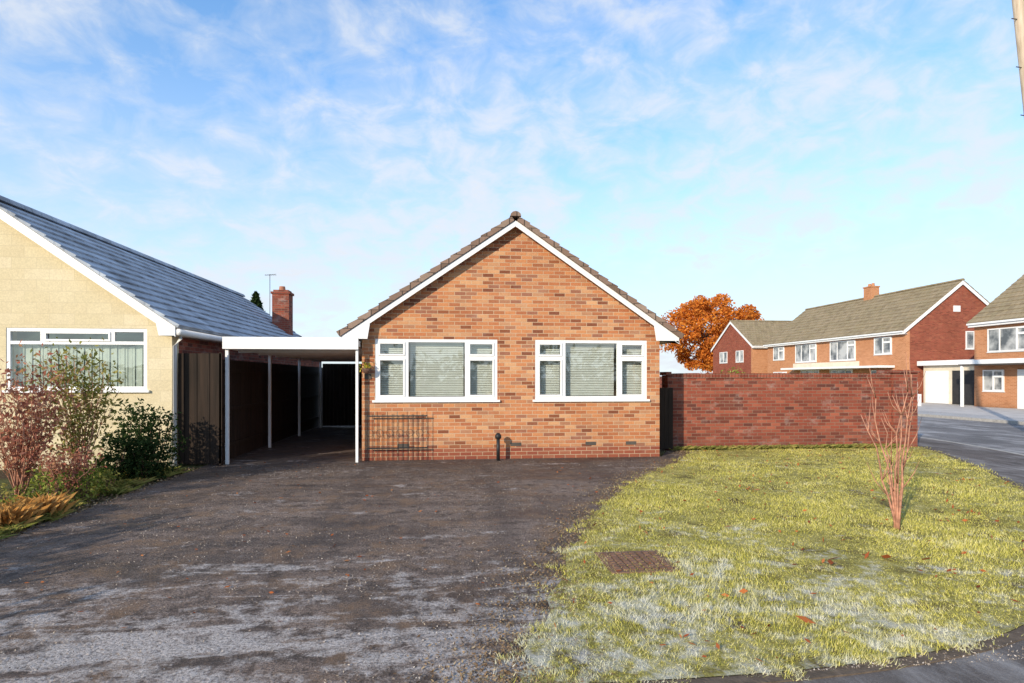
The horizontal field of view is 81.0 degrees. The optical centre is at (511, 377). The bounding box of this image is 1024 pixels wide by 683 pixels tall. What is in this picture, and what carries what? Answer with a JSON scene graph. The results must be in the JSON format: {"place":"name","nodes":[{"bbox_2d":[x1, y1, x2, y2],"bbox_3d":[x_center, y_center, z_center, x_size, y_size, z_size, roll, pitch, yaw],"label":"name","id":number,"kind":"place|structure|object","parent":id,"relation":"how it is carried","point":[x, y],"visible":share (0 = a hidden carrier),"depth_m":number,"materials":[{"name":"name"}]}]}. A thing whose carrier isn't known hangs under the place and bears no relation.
{"place":"outdoors","nodes":[
{"label":"outdoors","id":0,"kind":"place"},
{"bbox_2d":[0,426,688,682],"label":"driveway","id":1,"kind":"structure","parent":0,"point":[181,649],"depth_m":5.13,"materials":[{"name":"grey asphalt"}]},
{"bbox_2d":[222,359,322,461],"bbox_3d":[-6.088,0.625,16.491,0.082,1.970,10.075,0,0,-6],"label":"timber fence","id":2,"kind":"object","parent":1,"relation":"on","point":[248,406],"visible":0.81,"depth_m":14.10,"materials":[{"name":"brown wood"}]},
{"bbox_2d":[222,337,361,463],"bbox_3d":[-4.662,0.430,15.709,2.510,2.420,8.580,0,0,-6],"label":"carport","id":3,"kind":"object","parent":1,"relation":"on","point":[320,350],"visible":0.97,"depth_m":11.63,"materials":[{"name":"white plastic"}]},
{"bbox_2d":[323,364,361,425],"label":"timber back gate","id":4,"kind":"structure","parent":1,"relation":"on","point":[339,394],"depth_m":20.11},
{"bbox_2d":[366,412,427,460],"bbox_3d":[-2.263,1.140,11.798,1.194,0.960,0.020,0,0,-6],"label":"iron railing panel","id":5,"kind":"object","parent":1,"relation":"on","point":[387,416],"visible":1,"depth_m":11.78,"materials":[{"name":"black metal"}]},
{"bbox_2d":[495,433,500,460],"bbox_3d":[-0.274,1.365,11.886,0.130,0.550,0.130,0,0,-6],"label":"vent pipe","id":6,"kind":"object","parent":1,"relation":"on","point":[497,436],"visible":1,"depth_m":11.85,"materials":[{"name":"black metal"}]},
{"bbox_2d":[0,461,1023,682],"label":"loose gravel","id":7,"kind":"structure","parent":1,"relation":"on","point":[376,585],"depth_m":4.74,"materials":[{"name":"grey gravel"}]},
{"bbox_2d":[5,448,1023,661],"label":"fallen leaves","id":8,"kind":"object","parent":1,"relation":"on","point":[803,618],"visible":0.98,"depth_m":5.46,"materials":[{"name":"orange plant"}]},
{"bbox_2d":[371,449,719,682],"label":"edge litter","id":9,"kind":"object","parent":1,"relation":"on","point":[506,672],"visible":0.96,"depth_m":4.29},
{"bbox_2d":[0,425,1023,682],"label":"garden terrain","id":10,"kind":"structure","parent":0,"point":[8,483],"depth_m":8.54,"materials":[{"name":"brown soil"}]},
{"bbox_2d":[0,490,78,529],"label":"ornamental grass","id":11,"kind":"object","parent":10,"relation":"on","point":[22,508],"depth_m":6.64,"materials":[{"name":"plant"}]},
{"bbox_2d":[0,340,83,496],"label":"hydrangea shrub","id":12,"kind":"object","parent":10,"relation":"on","point":[26,438],"visible":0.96,"depth_m":7.84,"materials":[{"name":"red plant"}]},
{"bbox_2d":[0,454,124,503],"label":"border plants","id":13,"kind":"object","parent":10,"relation":"on","point":[89,481],"visible":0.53,"depth_m":7.87,"materials":[{"name":"green plant"}]},
{"bbox_2d":[24,444,106,496],"bbox_3d":[-5.823,1.237,7.802,0.803,0.814,0.800,0,0,41],"label":"russet shrub","id":14,"kind":"object","parent":10,"relation":"on","point":[51,464],"visible":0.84,"depth_m":7.70,"materials":[{"name":"red plant"}]},
{"bbox_2d":[0,466,157,502],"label":"olive border plants","id":15,"kind":"object","parent":10,"relation":"on","point":[108,478],"visible":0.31,"depth_m":8.29,"materials":[{"name":"green plant"}]},
{"bbox_2d":[21,337,138,483],"bbox_3d":[-6.282,0.519,8.835,1.314,2.248,1.307,0,0,-6],"label":"leafy shrub","id":16,"kind":"object","parent":10,"relation":"on","point":[88,392],"visible":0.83,"depth_m":8.71,"materials":[{"name":"green plant"}]},
{"bbox_2d":[0,465,200,540],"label":"verge grass","id":17,"kind":"structure","parent":10,"relation":"on","point":[13,528],"depth_m":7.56,"materials":[{"name":"green plant"}]},
{"bbox_2d":[91,397,190,481],"bbox_3d":[-6.146,1.006,9.879,1.394,1.337,1.746,0,0,-6],"label":"evergreen bush","id":18,"kind":"object","parent":10,"relation":"on","point":[139,450],"visible":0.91,"depth_m":9.65,"materials":[{"name":"green plant"}]},
{"bbox_2d":[0,195,318,469],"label":"cream stone bungalow","id":19,"kind":"object","parent":10,"relation":"on","point":[147,318],"visible":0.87,"depth_m":10.96,"materials":[{"name":"beige stone"}]},
{"bbox_2d":[2,328,149,392],"bbox_3d":[-7.846,-0.318,10.839,2.480,1.165,0.120,0,0,-6],"label":"window","id":20,"kind":"structure","parent":19,"relation":"in","point":[44,332],"depth_m":10.84,"materials":[{"name":"white plastic"}]},
{"bbox_2d":[178,352,221,465],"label":"timber side gate","id":21,"kind":"structure","parent":10,"relation":"on","point":[200,394],"depth_m":11.18,"materials":[{"name":"brown wood"}]},
{"bbox_2d":[250,291,263,310],"bbox_3d":[-15.660,-1.859,36.552,4.535,6.998,4.464,0,0,-6],"label":"conifer tree","id":22,"kind":"object","parent":10,"relation":"on","point":[255,300],"visible":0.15,"depth_m":36.44,"materials":[{"name":"green plant"}]},
{"bbox_2d":[336,211,684,460],"bbox_3d":[-0.474,-0.845,17.183,6.989,4.969,10.524,0,0,-6],"label":"brick bungalow","id":23,"kind":"object","parent":10,"relation":"on","point":[524,338],"visible":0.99,"depth_m":12.18,"materials":[{"name":"orange brick"}]},
{"bbox_2d":[358,359,372,373],"bbox_3d":[-2.865,-0.225,11.718,0.339,0.290,0.248,0,0,-30],"label":"hanging basket","id":24,"kind":"object","parent":23,"relation":"attached to","point":[365,369],"visible":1,"depth_m":11.67,"materials":[{"name":"green plant"}]},
{"bbox_2d":[364,374,370,378],"bbox_3d":[-2.850,-0.030,11.856,0.130,0.100,0.018,0,0,-6],"label":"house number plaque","id":25,"kind":"object","parent":23,"relation":"attached to","point":[367,376],"visible":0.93,"depth_m":11.85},
{"bbox_2d":[372,339,499,402],"bbox_3d":[-1.512,-0.148,12.081,2.531,1.265,0.245,0,0,-6],"label":"window","id":26,"kind":"structure","parent":23,"relation":"in","point":[469,397],"depth_m":12.12,"materials":[{"name":"white plastic"}]},
{"bbox_2d":[533,340,649,401],"bbox_3d":[1.628,-0.148,12.411,2.448,1.265,0.245,0,0,-6],"label":"window","id":27,"kind":"structure","parent":23,"relation":"in","point":[622,395],"depth_m":12.45,"materials":[{"name":"white plastic"}]},
{"bbox_2d":[660,373,917,449],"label":"wall","id":28,"kind":"structure","parent":10,"relation":"on","point":[751,411],"depth_m":13.95,"materials":[{"name":"red brick"}]},
{"bbox_2d":[660,388,672,448],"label":"timber garden gate","id":29,"kind":"structure","parent":28,"relation":"attached to","point":[666,418],"depth_m":13.44,"materials":[{"name":"black wood"}]},
{"bbox_2d":[660,370,919,377],"bbox_3d":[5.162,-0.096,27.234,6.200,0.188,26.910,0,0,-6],"label":"coping","id":30,"kind":"object","parent":28,"relation":"on","point":[879,374],"visible":0.96,"depth_m":13.92,"materials":[{"name":"red brick"}]},
{"bbox_2d":[613,447,1023,682],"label":"soil edge","id":31,"kind":"object","parent":10,"relation":"on","point":[1014,636],"visible":0.62,"depth_m":3.38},
{"bbox_2d":[0,0,1023,375],"label":"sky","id":32,"kind":"structure","parent":0,"point":[783,158],"materials":[{"name":"blue"}]},
{"bbox_2d":[489,446,1023,682],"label":"lawn","id":33,"kind":"structure","parent":0,"point":[710,670],"depth_m":4.97,"materials":[{"name":"green plant"}]},
{"bbox_2d":[595,550,680,573],"bbox_3d":[1.101,1.623,5.314,0.600,0.034,0.600,0,0,-6],"label":"drain cover","id":34,"kind":"object","parent":33,"relation":"on","point":[626,558],"visible":1,"depth_m":5.26,"materials":[{"name":"metal"}]},
{"bbox_2d":[860,357,925,529],"bbox_3d":[4.091,0.687,6.457,0.587,1.911,0.527,0,0,31],"label":"bare sapling","id":35,"kind":"object","parent":33,"relation":"on","point":[896,504],"visible":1,"depth_m":6.47,"materials":[{"name":"brown plant"}]},
{"bbox_2d":[669,443,906,450],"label":"wall foot grass","id":36,"kind":"structure","parent":0,"point":[765,446],"depth_m":13.75,"materials":[{"name":"green plant"}]},
{"bbox_2d":[780,437,1023,682],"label":"pavement","id":37,"kind":"structure","parent":0,"point":[1009,466],"depth_m":3.42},
{"bbox_2d":[917,359,973,404],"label":"white garage","id":38,"kind":"structure","parent":0,"point":[941,381],"depth_m":37.77,"materials":[{"name":"paint"}]},
{"bbox_2d":[925,371,948,403],"bbox_3d":[27.292,0.580,38.564,0.048,2.080,1.800,0,0,-6],"label":"garage door","id":39,"kind":"structure","parent":38,"relation":"in","point":[936,382],"depth_m":38.47,"materials":[{"name":"white plastic"}]},
{"bbox_2d":[952,370,973,404],"bbox_3d":[27.522,0.580,36.477,0.028,2.080,1.800,0,0,-6],"label":"door","id":40,"kind":"structure","parent":38,"relation":"in","point":[968,374],"depth_m":36.40,"materials":[{"name":"black wood"}]},
{"bbox_2d":[960,366,963,406],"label":"porch posts","id":41,"kind":"object","parent":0,"point":[961,386],"visible":1,"depth_m":34.30,"materials":[{"name":"white paint"}]},
{"bbox_2d":[918,416,1023,453],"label":"road","id":42,"kind":"structure","parent":0,"point":[1004,436],"depth_m":19.29,"materials":[{"name":"grey asphalt"}]},
{"bbox_2d":[918,414,1023,424],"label":"kerb","id":43,"kind":"structure","parent":42,"relation":"on","point":[976,419],"depth_m":24.57,"materials":[{"name":"concrete"}]},
{"bbox_2d":[918,436,1023,455],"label":"kerb","id":44,"kind":"structure","parent":42,"relation":"on","point":[975,445],"depth_m":14.33,"materials":[{"name":"concrete"}]},
{"bbox_2d":[1011,0,1023,115],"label":"telegraph pole","id":45,"kind":"object","parent":42,"relation":"on","point":[1018,10],"visible":1,"depth_m":14.99,"materials":[{"name":"brown wood"}]},
{"bbox_2d":[918,403,1023,417],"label":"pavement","id":46,"kind":"structure","parent":0,"point":[976,410],"depth_m":30.24,"materials":[{"name":"concrete"}]},
{"bbox_2d":[918,394,920,405],"bbox_3d":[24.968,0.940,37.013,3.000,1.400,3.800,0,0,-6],"label":"meter box","id":47,"kind":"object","parent":46,"relation":"on","point":[919,401],"depth_m":34.98,"materials":[{"name":"white plastic"}]},
{"bbox_2d":[918,411,1023,420],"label":"pavement","id":48,"kind":"structure","parent":0,"point":[975,416],"depth_m":25.56,"materials":[{"name":"grey concrete"}]},
{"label":"far terrain","id":49,"kind":"structure","parent":0,"visible":0},
{"bbox_2d":[660,293,763,372],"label":"autumn tree","id":50,"kind":"object","parent":49,"relation":"on","point":[696,314],"visible":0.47,"depth_m":77.78,"materials":[{"name":"orange plant"}]},
{"bbox_2d":[713,324,750,372],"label":"gable walls","id":51,"kind":"structure","parent":49,"relation":"on","point":[731,341],"depth_m":64.48,"materials":[{"name":"red brick"}]},
{"bbox_2d":[736,350,743,361],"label":"frame","id":52,"kind":"object","parent":51,"relation":"attached to","point":[739,356],"visible":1,"depth_m":62.15,"materials":[{"name":"white plastic"}]},
{"bbox_2d":[736,351,742,361],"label":"glass","id":53,"kind":"object","parent":52,"relation":"attached to","point":[737,356],"visible":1,"depth_m":62.86,"materials":[{"name":"grey glass"}]},
{"bbox_2d":[711,321,789,348],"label":"roof tiles","id":54,"kind":"object","parent":51,"relation":"on","point":[757,333],"visible":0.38,"depth_m":63.00,"materials":[{"name":"brown tile"}]},
{"bbox_2d":[711,322,767,351],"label":"bargeboards and fascia","id":55,"kind":"object","parent":54,"relation":"attached to","point":[746,340],"visible":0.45,"depth_m":63.29,"materials":[{"name":"white plastic"}]},
{"bbox_2d":[729,320,791,321],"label":"ridge tiles","id":56,"kind":"object","parent":54,"relation":"on","point":[762,320],"visible":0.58,"depth_m":64.81,"materials":[{"name":"brown tile"}]},
{"bbox_2d":[721,367,759,372],"bbox_3d":[14.922,0.437,38.941,4.283,2.418,2.527,0,0,-27],"label":"garden bush","id":57,"kind":"object","parent":49,"relation":"on","point":[730,371],"visible":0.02,"depth_m":38.60,"materials":[{"name":"green plant"}]},
{"bbox_2d":[751,347,767,372],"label":"front wall","id":58,"kind":"structure","parent":49,"relation":"on","point":[759,359],"depth_m":60.13,"materials":[{"name":"orange brick"}]},
{"bbox_2d":[768,329,909,373],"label":"front wall","id":59,"kind":"structure","parent":49,"relation":"on","point":[865,356],"depth_m":43.99,"materials":[{"name":"orange brick"}]},
{"bbox_2d":[773,347,783,359],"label":"frame","id":60,"kind":"object","parent":59,"relation":"attached to","point":[778,353],"visible":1,"depth_m":55.33,"materials":[{"name":"white plastic"}]},
{"bbox_2d":[774,348,782,359],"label":"glass","id":61,"kind":"object","parent":60,"relation":"attached to","point":[776,354],"visible":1,"depth_m":55.58,"materials":[{"name":"grey glass"}]},
{"bbox_2d":[795,343,816,362],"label":"frame","id":62,"kind":"object","parent":59,"relation":"attached to","point":[815,348],"visible":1,"depth_m":50.60,"materials":[{"name":"white plastic"}]},
{"bbox_2d":[796,345,814,361],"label":"glass","id":63,"kind":"object","parent":62,"relation":"attached to","point":[805,352],"visible":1,"depth_m":51.22,"materials":[{"name":"grey glass"}]},
{"bbox_2d":[793,361,858,370],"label":"cladding panel","id":64,"kind":"structure","parent":59,"relation":"attached to","point":[831,364],"depth_m":48.24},
{"bbox_2d":[781,365,894,369],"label":"porch canopy","id":65,"kind":"object","parent":59,"relation":"attached to","point":[855,367],"visible":1,"depth_m":44.84,"materials":[{"name":"white plastic"}]},
{"bbox_2d":[830,369,852,372],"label":"frame","id":66,"kind":"object","parent":59,"relation":"attached to","point":[851,370],"visible":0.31,"depth_m":45.88,"materials":[{"name":"white plastic"}]},
{"bbox_2d":[831,370,850,372],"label":"glass","id":67,"kind":"object","parent":66,"relation":"attached to","point":[839,371],"visible":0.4,"depth_m":46.64,"materials":[{"name":"grey glass"}]},
{"bbox_2d":[830,340,855,360],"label":"frame","id":68,"kind":"object","parent":59,"relation":"attached to","point":[854,344],"visible":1,"depth_m":45.76,"materials":[{"name":"white plastic"}]},
{"bbox_2d":[831,341,853,359],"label":"glass","id":69,"kind":"object","parent":68,"relation":"attached to","point":[842,350],"visible":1,"depth_m":46.40,"materials":[{"name":"grey glass"}]},
{"bbox_2d":[874,336,891,354],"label":"frame","id":70,"kind":"object","parent":59,"relation":"attached to","point":[890,342],"visible":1,"depth_m":41.79,"materials":[{"name":"white plastic"}]},
{"bbox_2d":[875,338,889,353],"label":"glass","id":71,"kind":"object","parent":70,"relation":"attached to","point":[878,346],"visible":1,"depth_m":42.22,"materials":[{"name":"grey glass"}]},
{"bbox_2d":[910,285,986,402],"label":"gable walls","id":72,"kind":"structure","parent":49,"relation":"on","point":[937,333],"depth_m":40.25,"materials":[{"name":"red brick"}]},
{"bbox_2d":[763,280,989,344],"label":"roof tiles","id":73,"kind":"object","parent":72,"relation":"on","point":[900,311],"visible":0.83,"depth_m":46.34,"materials":[{"name":"brown tile"}]},
{"bbox_2d":[863,286,879,300],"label":"chimney","id":74,"kind":"object","parent":73,"relation":"on","point":[870,292],"visible":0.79,"depth_m":48.59,"materials":[{"name":"orange brick"}]},
{"bbox_2d":[764,281,988,346],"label":"bargeboards and fascia","id":75,"kind":"object","parent":73,"relation":"attached to","point":[948,294],"visible":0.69,"depth_m":40.33,"materials":[{"name":"white plastic"}]},
{"bbox_2d":[763,331,902,345],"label":"gutter","id":76,"kind":"object","parent":75,"relation":"attached to","point":[837,338],"visible":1,"depth_m":46.27,"materials":[{"name":"white plastic"}]},
{"bbox_2d":[805,278,964,309],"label":"ridge tiles","id":77,"kind":"object","parent":73,"relation":"on","point":[891,292],"visible":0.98,"depth_m":46.17,"materials":[{"name":"tile"}]},
{"bbox_2d":[953,306,960,311],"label":"gable vent","id":78,"kind":"object","parent":72,"relation":"attached to","point":[956,308],"visible":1,"depth_m":40.30,"materials":[{"name":"white plastic"}]},
{"bbox_2d":[965,331,973,348],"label":"frame","id":79,"kind":"object","parent":72,"relation":"attached to","point":[966,339],"visible":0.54,"depth_m":40.39,"materials":[{"name":"white plastic"}]},
{"bbox_2d":[967,332,973,347],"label":"glass","id":80,"kind":"object","parent":79,"relation":"attached to","point":[970,339],"visible":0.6,"depth_m":40.42,"materials":[{"name":"grey glass"}]},
{"bbox_2d":[974,323,1023,408],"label":"front wall","id":81,"kind":"structure","parent":49,"relation":"on","point":[1007,398],"depth_m":33.57,"materials":[{"name":"orange brick"}]},
{"bbox_2d":[958,363,1023,365],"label":"porch canopy","id":82,"kind":"object","parent":81,"relation":"attached to","point":[991,364],"visible":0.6,"depth_m":32.27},
{"bbox_2d":[958,358,1023,363],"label":"canopy fascia","id":83,"kind":"structure","parent":82,"relation":"attached to","point":[1008,360],"depth_m":32.34,"materials":[{"name":"white plastic"}]},
{"bbox_2d":[983,370,1004,390],"bbox_3d":[26.903,0.140,33.546,0.075,1.200,1.300,0,0,-6],"label":"frame","id":84,"kind":"object","parent":81,"relation":"attached to","point":[1003,379],"visible":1,"depth_m":33.36,"materials":[{"name":"white plastic"}]},
{"bbox_2d":[984,371,1001,389],"bbox_3d":[26.911,0.140,33.547,0.001,1.160,1.260,0,0,-6],"label":"glass","id":85,"kind":"object","parent":84,"relation":"attached to","point":[988,381],"visible":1,"depth_m":33.66,"materials":[{"name":"grey glass"}]},
{"bbox_2d":[987,326,1023,351],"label":"frame","id":86,"kind":"object","parent":81,"relation":"attached to","point":[1017,333],"visible":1,"depth_m":32.78,"materials":[{"name":"white plastic"}]},
{"bbox_2d":[989,328,1023,350],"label":"glass","id":87,"kind":"object","parent":86,"relation":"attached to","point":[1008,339],"visible":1,"depth_m":32.81,"materials":[{"name":"grey glass"}]},
{"bbox_2d":[1017,369,1023,408],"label":"front door","id":88,"kind":"structure","parent":81,"relation":"attached to","point":[1020,388],"depth_m":31.92,"materials":[{"name":"white plastic"}]},
{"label":"frame","id":89,"kind":"object","parent":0,"visible":0},
{"bbox_2d":[801,371,817,372],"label":"glass","id":90,"kind":"object","parent":89,"relation":"attached to","point":[809,371],"visible":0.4,"depth_m":50.72,"materials":[{"name":"grey glass"}]},
{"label":"frame","id":91,"kind":"object","parent":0,"visible":0},
{"bbox_2d":[720,352,726,362],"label":"glass","id":92,"kind":"object","parent":91,"relation":"attached to","point":[721,357],"visible":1,"depth_m":66.29,"materials":[{"name":"grey glass"}]},
{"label":"gable walls","id":93,"kind":"object","parent":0,"visible":0},
{"bbox_2d":[967,274,1023,323],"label":"roof tiles","id":94,"kind":"object","parent":93,"relation":"on","point":[1008,303],"visible":1,"depth_m":33.91,"materials":[{"name":"brown tile"}]},
{"bbox_2d":[968,320,1023,327],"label":"bargeboards and fascia","id":95,"kind":"object","parent":94,"relation":"attached to","point":[995,324],"visible":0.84,"depth_m":33.03,"materials":[{"name":"white plastic"}]},
{"bbox_2d":[966,318,1023,325],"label":"gutter","id":96,"kind":"object","parent":95,"relation":"attached to","point":[998,321],"visible":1,"depth_m":32.98,"materials":[{"name":"white plastic"}]}
]}

